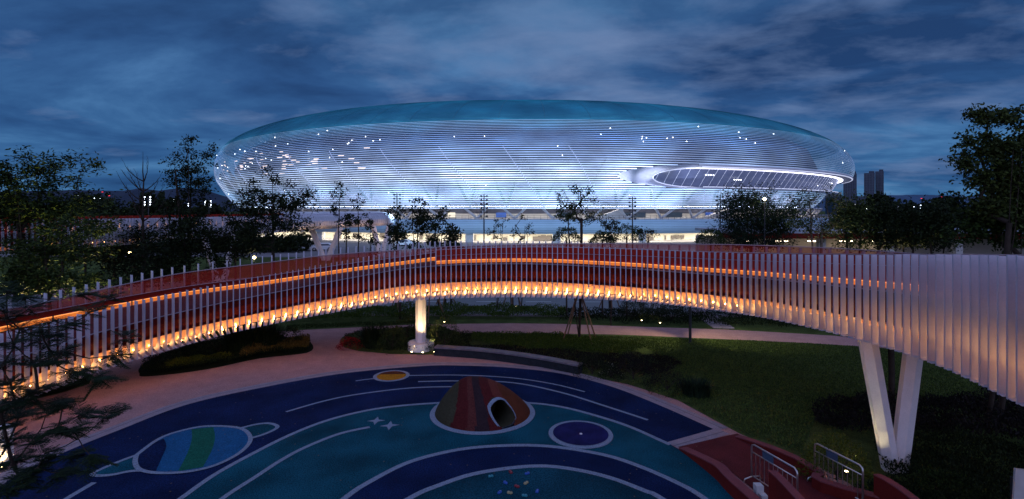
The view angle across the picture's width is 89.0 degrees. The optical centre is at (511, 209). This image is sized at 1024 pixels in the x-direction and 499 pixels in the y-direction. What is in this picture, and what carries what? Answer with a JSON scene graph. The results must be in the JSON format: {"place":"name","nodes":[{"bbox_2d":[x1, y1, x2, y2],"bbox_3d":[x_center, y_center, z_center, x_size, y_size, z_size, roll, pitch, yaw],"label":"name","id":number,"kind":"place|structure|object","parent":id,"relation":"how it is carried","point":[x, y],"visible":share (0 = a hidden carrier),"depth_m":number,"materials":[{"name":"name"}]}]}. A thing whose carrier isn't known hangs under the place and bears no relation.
{"place":"outdoors","nodes":[
{"label":"outdoors","id":0,"kind":"place"},
{"bbox_2d":[21,377,88,400],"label":"verge","id":1,"kind":"structure","parent":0,"point":[84,381],"depth_m":23.23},
{"bbox_2d":[0,188,266,211],"bbox_3d":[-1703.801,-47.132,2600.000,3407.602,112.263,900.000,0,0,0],"label":"hills","id":2,"kind":"structure","parent":0,"point":[219,199],"depth_m":2388.62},
{"bbox_2d":[51,280,289,311],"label":"path","id":3,"kind":"structure","parent":0,"point":[155,296],"depth_m":51.49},
{"bbox_2d":[86,220,187,286],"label":"broadleaf tree","id":4,"kind":"object","parent":3,"relation":"on","point":[124,266],"visible":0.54,"depth_m":46.41,"materials":[{"name":"green plant"}]},
{"bbox_2d":[116,157,173,298],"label":"bare tree","id":5,"kind":"object","parent":3,"relation":"on","point":[142,209],"visible":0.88,"depth_m":45.93,"materials":[{"name":"brown plant"}]},
{"bbox_2d":[125,210,233,291],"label":"broadleaf tree","id":6,"kind":"object","parent":3,"relation":"on","point":[182,253],"visible":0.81,"depth_m":43.39,"materials":[{"name":"green plant"}]},
{"bbox_2d":[156,134,226,295],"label":"tall tree","id":7,"kind":"object","parent":3,"relation":"on","point":[187,171],"visible":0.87,"depth_m":45.70,"materials":[{"name":"green plant"}]},
{"bbox_2d":[195,199,265,267],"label":"broadleaf tree","id":8,"kind":"object","parent":3,"relation":"on","point":[236,252],"visible":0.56,"depth_m":43.68,"materials":[{"name":"green plant"}]},
{"bbox_2d":[0,257,428,294],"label":"lawn","id":9,"kind":"structure","parent":0,"point":[244,261],"depth_m":72.68,"materials":[{"name":"green plant"}]},
{"bbox_2d":[43,183,115,275],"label":"broadleaf tree","id":10,"kind":"object","parent":9,"relation":"on","point":[96,199],"visible":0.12,"depth_m":59.92,"materials":[{"name":"green plant"}]},
{"bbox_2d":[79,192,148,281],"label":"broadleaf tree","id":11,"kind":"object","parent":9,"relation":"on","point":[119,204],"visible":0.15,"depth_m":57.46,"materials":[{"name":"green plant"}]},
{"bbox_2d":[309,227,342,254],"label":"bridge column","id":12,"kind":"structure","parent":9,"relation":"on","point":[315,238],"depth_m":81.63,"materials":[{"name":"white paint"}]},
{"bbox_2d":[0,211,393,252],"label":"footbridge","id":13,"kind":"object","parent":12,"relation":"on","point":[326,220],"visible":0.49,"depth_m":58.66,"materials":[{"name":"red paint"}]},
{"bbox_2d":[0,296,754,314],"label":"road","id":14,"kind":"structure","parent":0,"point":[533,301],"depth_m":44.85,"materials":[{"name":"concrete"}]},
{"bbox_2d":[231,164,322,283],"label":"broadleaf tree","id":15,"kind":"object","parent":14,"relation":"on","point":[280,201],"visible":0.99,"depth_m":41.70,"materials":[{"name":"green plant"}]},
{"bbox_2d":[328,182,349,305],"bbox_3d":[-13.258,2.888,40.008,1.786,10.224,1.442,0,0,0],"label":"sapling","id":16,"kind":"object","parent":14,"relation":"on","point":[333,209],"visible":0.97,"depth_m":39.98,"materials":[{"name":"green plant"}]},
{"bbox_2d":[339,213,354,304],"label":"sapling","id":17,"kind":"object","parent":14,"relation":"on","point":[347,217],"visible":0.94,"depth_m":39.95,"materials":[{"name":"green plant"}]},
{"bbox_2d":[348,193,367,251],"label":"sapling","id":18,"kind":"object","parent":14,"relation":"on","point":[356,220],"visible":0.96,"depth_m":39.91,"materials":[{"name":"green plant"}]},
{"bbox_2d":[0,294,740,316],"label":"road kerb","id":19,"kind":"structure","parent":14,"relation":"on","point":[474,314],"depth_m":39.18,"materials":[{"name":"concrete"}]},
{"bbox_2d":[358,212,382,300],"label":"sapling","id":20,"kind":"object","parent":14,"relation":"on","point":[369,222],"visible":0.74,"depth_m":39.90,"materials":[{"name":"green plant"}]},
{"bbox_2d":[379,205,411,305],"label":"young tree","id":21,"kind":"object","parent":14,"relation":"on","point":[395,233],"visible":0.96,"depth_m":41.78,"materials":[{"name":"green plant"}]},
{"bbox_2d":[402,196,435,263],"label":"young tree","id":22,"kind":"object","parent":14,"relation":"on","point":[417,220],"visible":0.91,"depth_m":41.83,"materials":[{"name":"green plant"}]},
{"bbox_2d":[423,204,464,305],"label":"young tree","id":23,"kind":"object","parent":14,"relation":"on","point":[433,239],"visible":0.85,"depth_m":41.77,"materials":[{"name":"green plant"}]},
{"bbox_2d":[438,225,462,306],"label":"young tree","id":24,"kind":"object","parent":14,"relation":"on","point":[455,236],"visible":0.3,"depth_m":41.89,"materials":[{"name":"green plant"}]},
{"bbox_2d":[486,214,509,310],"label":"sapling","id":25,"kind":"object","parent":14,"relation":"on","point":[497,236],"visible":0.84,"depth_m":39.95,"materials":[{"name":"green plant"}]},
{"bbox_2d":[509,213,535,313],"bbox_3d":[0.744,4.123,40.146,2.027,7.764,1.288,0,0,-11],"label":"sapling","id":26,"kind":"object","parent":14,"relation":"on","point":[516,233],"visible":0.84,"depth_m":39.92,"materials":[{"name":"green plant"}]},
{"bbox_2d":[695,228,726,243],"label":"ball tree","id":27,"kind":"object","parent":14,"relation":"on","point":[705,232],"visible":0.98,"depth_m":41.75,"materials":[{"name":"green plant"}]},
{"bbox_2d":[782,185,855,246],"bbox_3d":[23.374,3.039,39.903,6.043,9.947,3.343,0,0,0],"label":"acacia tree","id":28,"kind":"object","parent":14,"relation":"on","point":[812,221],"visible":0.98,"depth_m":39.88,"materials":[{"name":"green plant"}]},
{"bbox_2d":[818,189,889,249],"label":"broadleaf tree","id":29,"kind":"object","parent":14,"relation":"on","point":[853,213],"visible":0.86,"depth_m":43.58,"materials":[{"name":"green plant"}]},
{"bbox_2d":[884,196,943,252],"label":"broadleaf tree","id":30,"kind":"object","parent":14,"relation":"on","point":[914,216],"visible":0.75,"depth_m":43.41,"materials":[{"name":"green plant"}]},
{"bbox_2d":[905,194,972,253],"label":"broadleaf tree","id":31,"kind":"object","parent":14,"relation":"on","point":[940,211],"visible":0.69,"depth_m":43.51,"materials":[{"name":"green plant"}]},
{"bbox_2d":[0,211,847,403],"bbox_3d":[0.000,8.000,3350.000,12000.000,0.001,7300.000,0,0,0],"label":"ground","id":32,"kind":"structure","parent":0,"point":[594,321],"depth_m":36.95,"materials":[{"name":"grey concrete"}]},
{"bbox_2d":[0,145,128,303],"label":"acacia tree","id":33,"kind":"object","parent":32,"relation":"on","point":[18,219],"visible":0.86,"depth_m":35.77,"materials":[{"name":"green plant"}]},
{"bbox_2d":[0,210,129,316],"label":"acacia tree","id":34,"kind":"object","parent":32,"relation":"on","point":[44,281],"visible":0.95,"depth_m":30.70,"materials":[{"name":"green plant"}]},
{"bbox_2d":[1,190,228,215],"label":"distant woods","id":35,"kind":"object","parent":32,"relation":"on","point":[155,205],"visible":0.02,"depth_m":127.69,"materials":[{"name":"green plant"}]},
{"bbox_2d":[5,233,313,252],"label":"distant woods","id":36,"kind":"object","parent":32,"relation":"on","point":[292,243],"visible":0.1,"depth_m":97.17,"materials":[{"name":"green plant"}]},
{"bbox_2d":[0,235,695,256],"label":"forecourt","id":37,"kind":"structure","parent":32,"relation":"on","point":[352,244],"depth_m":119.65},
{"bbox_2d":[371,225,388,250],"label":"bridge column","id":38,"kind":"structure","parent":37,"relation":"on","point":[384,246],"depth_m":89.69,"materials":[{"name":"white paint"}]},
{"bbox_2d":[480,194,487,244],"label":"floodlight pole","id":39,"kind":"object","parent":37,"relation":"on","point":[483,212],"visible":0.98,"depth_m":91.95,"materials":[{"name":"grey metal"}]},
{"bbox_2d":[286,320,415,328],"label":"ground cover","id":40,"kind":"object","parent":32,"relation":"on","point":[306,326],"visible":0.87,"depth_m":35.97,"materials":[{"name":"green plant"}]},
{"bbox_2d":[286,300,565,320],"bbox_3d":[-6.499,7.498,39.138,21.538,0.889,4.201,0,0,-4],"label":"ground cover","id":41,"kind":"object","parent":32,"relation":"on","point":[454,312],"visible":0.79,"depth_m":38.55,"materials":[{"name":"green plant"}]},
{"bbox_2d":[214,100,854,242],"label":"stadium","id":42,"kind":"object","parent":32,"relation":"on","point":[660,163],"visible":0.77,"depth_m":143.17,"materials":[{"name":"grey"}]},
{"bbox_2d":[550,226,579,319],"bbox_3d":[3.982,4.584,37.984,2.354,6.837,2.376,0,0,0],"label":"ball tree","id":43,"kind":"object","parent":32,"relation":"on","point":[573,235],"visible":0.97,"depth_m":37.75,"materials":[{"name":"green plant"}]},
{"bbox_2d":[588,230,616,319],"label":"ball tree","id":44,"kind":"object","parent":32,"relation":"on","point":[595,236],"visible":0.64,"depth_m":37.81,"materials":[{"name":"green plant"}]},
{"bbox_2d":[597,217,620,325],"bbox_3d":[6.717,4.231,36.001,1.684,7.538,1.399,0,0,0],"label":"young tree","id":45,"kind":"object","parent":32,"relation":"on","point":[608,238],"visible":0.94,"depth_m":35.96,"materials":[{"name":"green plant"}]},
{"bbox_2d":[611,222,644,318],"bbox_3d":[8.390,4.452,38.047,2.748,7.101,2.742,0,0,0],"label":"ball tree","id":46,"kind":"object","parent":32,"relation":"on","point":[627,235],"visible":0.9,"depth_m":37.72,"materials":[{"name":"green plant"}]},
{"bbox_2d":[613,300,650,324],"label":"shrub","id":47,"kind":"object","parent":32,"relation":"on","point":[632,304],"visible":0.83,"depth_m":37.24,"materials":[{"name":"green plant"}]},
{"bbox_2d":[630,226,659,316],"bbox_3d":[9.676,4.576,37.980,2.412,6.858,1.145,0,0,0],"label":"sapling","id":48,"kind":"object","parent":32,"relation":"on","point":[641,230],"visible":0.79,"depth_m":37.95,"materials":[{"name":"green plant"}]},
{"bbox_2d":[634,297,673,322],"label":"shrub","id":49,"kind":"object","parent":32,"relation":"on","point":[655,304],"visible":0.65,"depth_m":37.78,"materials":[{"name":"green plant"}]},
{"bbox_2d":[651,299,688,324],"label":"shrub","id":50,"kind":"object","parent":32,"relation":"on","point":[670,313],"visible":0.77,"depth_m":36.77,"materials":[{"name":"green plant"}]},
{"bbox_2d":[559,306,832,330],"bbox_3d":[16.591,7.636,36.579,26.867,0.726,5.520,0,0,14],"label":"ground cover","id":51,"kind":"object","parent":32,"relation":"on","point":[699,318],"visible":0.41,"depth_m":36.96,"materials":[{"name":"green plant"}]},
{"bbox_2d":[705,179,807,245],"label":"willow tree","id":52,"kind":"object","parent":32,"relation":"on","point":[774,225],"visible":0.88,"depth_m":47.51,"materials":[{"name":"green plant"}]},
{"bbox_2d":[825,196,865,214],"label":"block","id":53,"kind":"structure","parent":32,"relation":"on","point":[831,206],"depth_m":690.00,"materials":[{"name":"grey"}]},
{"bbox_2d":[843,171,856,195],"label":"office tower","id":54,"kind":"structure","parent":32,"relation":"on","point":[848,187],"depth_m":694.00,"materials":[{"name":"grey"}]},
{"bbox_2d":[855,199,918,252],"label":"broadleaf tree","id":55,"kind":"object","parent":32,"relation":"on","point":[885,233],"visible":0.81,"depth_m":43.47,"materials":[{"name":"green plant"}]},
{"bbox_2d":[838,190,1022,227],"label":"distant woods","id":56,"kind":"object","parent":32,"relation":"on","point":[948,198],"visible":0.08,"depth_m":147.53,"materials":[{"name":"green plant"}]},
{"bbox_2d":[0,323,885,490],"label":"plaza paving","id":57,"kind":"structure","parent":0,"point":[140,395],"depth_m":26.05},
{"bbox_2d":[0,424,13,462],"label":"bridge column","id":58,"kind":"structure","parent":57,"relation":"on","point":[9,434],"depth_m":16.21,"materials":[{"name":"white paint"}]},
{"bbox_2d":[138,340,312,376],"bbox_3d":[-16.155,7.978,29.622,8.445,0.001,6.768,0,0,-38],"label":"planting bed","id":59,"kind":"object","parent":57,"relation":"on","point":[144,372],"visible":0.4,"depth_m":27.02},
{"bbox_2d":[149,349,184,370],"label":"shrub","id":60,"kind":"object","parent":59,"relation":"on","point":[176,354],"visible":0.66,"depth_m":26.33,"materials":[{"name":"green plant"}]},
{"bbox_2d":[165,351,230,365],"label":"ground cover","id":61,"kind":"object","parent":59,"relation":"on","point":[173,361],"visible":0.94,"depth_m":26.42,"materials":[{"name":"green plant"}]},
{"bbox_2d":[187,345,214,365],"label":"shrub","id":62,"kind":"object","parent":59,"relation":"on","point":[198,350],"visible":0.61,"depth_m":27.25,"materials":[{"name":"green plant"}]},
{"bbox_2d":[200,330,230,352],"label":"shrub","id":63,"kind":"object","parent":59,"relation":"on","point":[207,345],"visible":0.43,"depth_m":28.52,"materials":[{"name":"green plant"}]},
{"bbox_2d":[140,336,310,370],"bbox_3d":[-16.148,7.723,29.444,8.173,0.470,5.858,0,0,-40],"label":"ground cover","id":64,"kind":"object","parent":59,"relation":"on","point":[181,350],"visible":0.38,"depth_m":27.86,"materials":[{"name":"green plant"}]},
{"bbox_2d":[216,320,275,356],"bbox_3d":[-14.977,7.118,29.252,3.654,1.724,3.640,0,0,0],"label":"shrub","id":65,"kind":"object","parent":59,"relation":"on","point":[236,341],"visible":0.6,"depth_m":28.45,"materials":[{"name":"green plant"}]},
{"bbox_2d":[238,320,291,353],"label":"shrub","id":66,"kind":"object","parent":59,"relation":"on","point":[270,338],"visible":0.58,"depth_m":29.16,"materials":[{"name":"green plant"}]},
{"bbox_2d":[239,333,309,355],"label":"ground cover","id":67,"kind":"object","parent":59,"relation":"on","point":[304,342],"visible":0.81,"depth_m":29.40,"materials":[{"name":"green plant"}]},
{"bbox_2d":[279,327,303,347],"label":"shrub","id":68,"kind":"object","parent":59,"relation":"on","point":[295,331],"visible":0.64,"depth_m":30.45,"materials":[{"name":"green plant"}]},
{"bbox_2d":[0,362,733,498],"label":"playground surface","id":69,"kind":"object","parent":57,"relation":"on","point":[359,427],"visible":0.92,"depth_m":17.50,"materials":[{"name":"blue rubber"}]},
{"bbox_2d":[0,280,139,498],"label":"fern leaved tree","id":70,"kind":"object","parent":69,"relation":"on","point":[26,479],"visible":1,"depth_m":8.01,"materials":[{"name":"green plant"}]},
{"bbox_2d":[430,376,534,434],"bbox_3d":[-1.150,7.315,20.460,4.120,1.310,4.120,0,0,0],"label":"play mound","id":71,"kind":"object","parent":69,"relation":"on","point":[475,405],"visible":1,"depth_m":19.55,"materials":[{"name":"rubber"}]},
{"bbox_2d":[548,420,612,448],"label":"play crater","id":72,"kind":"structure","parent":69,"relation":"on","point":[579,434],"depth_m":18.35,"materials":[{"name":"rubber"}]},
{"bbox_2d":[679,447,760,498],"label":"ramp wall","id":73,"kind":"structure","parent":69,"relation":"on","point":[729,481],"depth_m":15.04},
{"bbox_2d":[679,433,839,498],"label":"ramp surface","id":74,"kind":"object","parent":57,"relation":"on","point":[732,453],"visible":0.64,"depth_m":16.41,"materials":[{"name":"red rubber"}]},
{"bbox_2d":[743,444,797,490],"bbox_3d":[7.306,7.411,14.565,0.670,1.114,1.673,0,0,-18],"label":"crowd barrier","id":75,"kind":"object","parent":74,"relation":"on","point":[767,456],"visible":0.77,"depth_m":14.79,"materials":[{"name":"silver metal"}]},
{"bbox_2d":[735,435,878,498],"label":"ramp wall","id":76,"kind":"structure","parent":74,"relation":"on","point":[820,483],"depth_m":14.92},
{"bbox_2d":[807,443,863,498],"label":"crowd barrier","id":77,"kind":"object","parent":74,"relation":"on","point":[832,455],"visible":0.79,"depth_m":14.70,"materials":[{"name":"silver metal"}]},
{"bbox_2d":[873,474,918,498],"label":"ramp panel","id":78,"kind":"structure","parent":74,"relation":"on","point":[885,487],"depth_m":13.56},
{"bbox_2d":[753,482,767,498],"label":"stub post","id":79,"kind":"object","parent":57,"relation":"on","point":[758,488],"visible":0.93,"depth_m":14.01,"materials":[{"name":"concrete"}]},
{"bbox_2d":[768,470,804,498],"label":"ramp panel","id":80,"kind":"structure","parent":57,"relation":"on","point":[780,486],"depth_m":12.76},
{"bbox_2d":[0,0,1023,197],"label":"sky","id":81,"kind":"structure","parent":0,"point":[889,82],"materials":[{"name":"blue"}]},
{"bbox_2d":[340,326,1023,498],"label":"lawn","id":82,"kind":"structure","parent":0,"point":[741,359],"depth_m":23.87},
{"bbox_2d":[335,336,362,349],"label":"shrub","id":83,"kind":"object","parent":82,"relation":"on","point":[343,343],"visible":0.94,"depth_m":30.03,"materials":[{"name":"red plant"}]},
{"bbox_2d":[354,321,387,348],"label":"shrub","id":84,"kind":"object","parent":82,"relation":"on","point":[372,335],"visible":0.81,"depth_m":29.93,"materials":[{"name":"green plant"}]},
{"bbox_2d":[374,323,409,354],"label":"shrub","id":85,"kind":"object","parent":82,"relation":"on","point":[387,335],"visible":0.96,"depth_m":29.63,"materials":[{"name":"green plant"}]},
{"bbox_2d":[388,309,415,345],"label":"shrub","id":86,"kind":"object","parent":82,"relation":"on","point":[408,321],"visible":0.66,"depth_m":31.26,"materials":[{"name":"green plant"}]},
{"bbox_2d":[343,323,472,350],"bbox_3d":[-6.399,7.707,32.031,7.985,0.466,6.122,0,0,0],"label":"ground cover","id":87,"kind":"object","parent":82,"relation":"on","point":[361,341],"visible":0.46,"depth_m":31.67,"materials":[{"name":"green plant"}]},
{"bbox_2d":[408,292,433,352],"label":"bridge column","id":88,"kind":"structure","parent":82,"relation":"on","point":[420,341],"depth_m":29.51,"materials":[{"name":"white paint"}]},
{"bbox_2d":[426,315,467,353],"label":"shrub","id":89,"kind":"object","parent":82,"relation":"on","point":[446,326],"visible":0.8,"depth_m":29.61,"materials":[{"name":"green plant"}]},
{"bbox_2d":[434,345,582,373],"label":"bench wall","id":90,"kind":"structure","parent":82,"relation":"on","point":[548,362],"depth_m":27.25,"materials":[{"name":"concrete"}]},
{"bbox_2d":[471,330,645,352],"bbox_3d":[2.494,7.700,31.021,10.616,0.524,3.688,0,0,15],"label":"ground cover","id":91,"kind":"object","parent":82,"relation":"on","point":[522,338],"visible":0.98,"depth_m":30.55,"materials":[{"name":"green plant"}]},
{"bbox_2d":[461,344,681,372],"bbox_3d":[2.489,7.817,27.663,12.554,0.371,3.375,0,0,13],"label":"ground cover","id":92,"kind":"object","parent":82,"relation":"on","point":[612,361],"visible":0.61,"depth_m":27.61,"materials":[{"name":"green plant"}]},
{"bbox_2d":[563,294,594,338],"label":"tree stakes","id":93,"kind":"object","parent":82,"relation":"on","point":[573,307],"visible":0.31,"depth_m":31.86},
{"bbox_2d":[553,184,610,336],"bbox_3d":[4.310,3.205,32.058,3.621,9.611,1.757,0,0,0],"label":"broadleaf tree","id":94,"kind":"object","parent":82,"relation":"on","point":[570,215],"visible":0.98,"depth_m":31.88,"materials":[{"name":"green plant"}]},
{"bbox_2d":[570,352,610,379],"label":"shrub","id":95,"kind":"object","parent":82,"relation":"on","point":[597,360],"visible":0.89,"depth_m":25.08,"materials":[{"name":"green plant"}]},
{"bbox_2d":[598,364,623,381],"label":"shrub","id":96,"kind":"object","parent":82,"relation":"on","point":[610,368],"visible":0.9,"depth_m":24.64,"materials":[{"name":"green plant"}]},
{"bbox_2d":[609,351,656,385],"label":"shrub","id":97,"kind":"object","parent":82,"relation":"on","point":[620,364],"visible":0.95,"depth_m":24.46,"materials":[{"name":"green plant"}]},
{"bbox_2d":[645,368,685,397],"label":"shrub","id":98,"kind":"object","parent":82,"relation":"on","point":[667,377],"visible":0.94,"depth_m":22.83,"materials":[{"name":"green plant"}]},
{"bbox_2d":[680,376,714,399],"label":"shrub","id":99,"kind":"object","parent":82,"relation":"on","point":[699,388],"visible":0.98,"depth_m":22.13,"materials":[{"name":"green plant"}]},
{"bbox_2d":[795,427,876,490],"bbox_3d":[9.595,7.281,15.428,2.207,1.552,2.155,0,0,-34],"label":"shrub","id":100,"kind":"object","parent":82,"relation":"on","point":[861,463],"visible":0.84,"depth_m":15.36,"materials":[{"name":"green plant"}]},
{"bbox_2d":[854,318,922,473],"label":"bridge column","id":101,"kind":"structure","parent":82,"relation":"on","point":[895,442],"depth_m":15.98,"materials":[{"name":"white paint"}]},
{"bbox_2d":[0,241,1023,405],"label":"footbridge","id":102,"kind":"object","parent":101,"relation":"on","point":[962,315],"visible":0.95,"depth_m":23.61,"materials":[{"name":"white metal"}]},
{"bbox_2d":[888,249,896,402],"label":"bare tree","id":103,"kind":"object","parent":82,"relation":"on","point":[891,369],"visible":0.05,"depth_m":20.91,"materials":[{"name":"brown plant"}]},
{"bbox_2d":[811,386,1023,439],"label":"ground cover","id":104,"kind":"object","parent":82,"relation":"on","point":[1012,419],"visible":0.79,"depth_m":19.11,"materials":[{"name":"green plant"}]},
{"bbox_2d":[874,426,1023,498],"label":"ground cover","id":105,"kind":"object","parent":82,"relation":"on","point":[994,444],"visible":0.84,"depth_m":15.45,"materials":[{"name":"green plant"}]},
{"bbox_2d":[930,196,1023,423],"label":"broadleaf tree","id":106,"kind":"object","parent":82,"relation":"on","point":[975,230],"visible":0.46,"depth_m":19.37,"materials":[{"name":"green plant"}]},
{"bbox_2d":[938,102,1023,428],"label":"camphor tree","id":107,"kind":"object","parent":82,"relation":"on","point":[1005,183],"visible":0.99,"depth_m":18.80,"materials":[{"name":"green plant"}]},
{"bbox_2d":[1010,468,1023,498],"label":"white board","id":108,"kind":"object","parent":82,"relation":"on","point":[1017,485],"visible":1,"depth_m":12.15,"materials":[{"name":"plastic"}]},
{"bbox_2d":[695,228,1023,255],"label":"hedge","id":109,"kind":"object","parent":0,"point":[980,248],"depth_m":68.86,"materials":[{"name":"green"}]},
{"bbox_2d":[864,171,874,195],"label":"office tower","id":110,"kind":"structure","parent":0,"point":[869,182],"depth_m":814.68,"materials":[{"name":"grey"}]},
{"bbox_2d":[875,169,883,194],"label":"office tower","id":111,"kind":"structure","parent":0,"point":[879,180],"depth_m":826.32,"materials":[{"name":"grey"}]},
{"bbox_2d":[793,195,977,210],"bbox_3d":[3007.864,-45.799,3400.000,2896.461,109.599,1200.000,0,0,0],"label":"hills","id":112,"kind":"structure","parent":0,"point":[915,198],"depth_m":3123.75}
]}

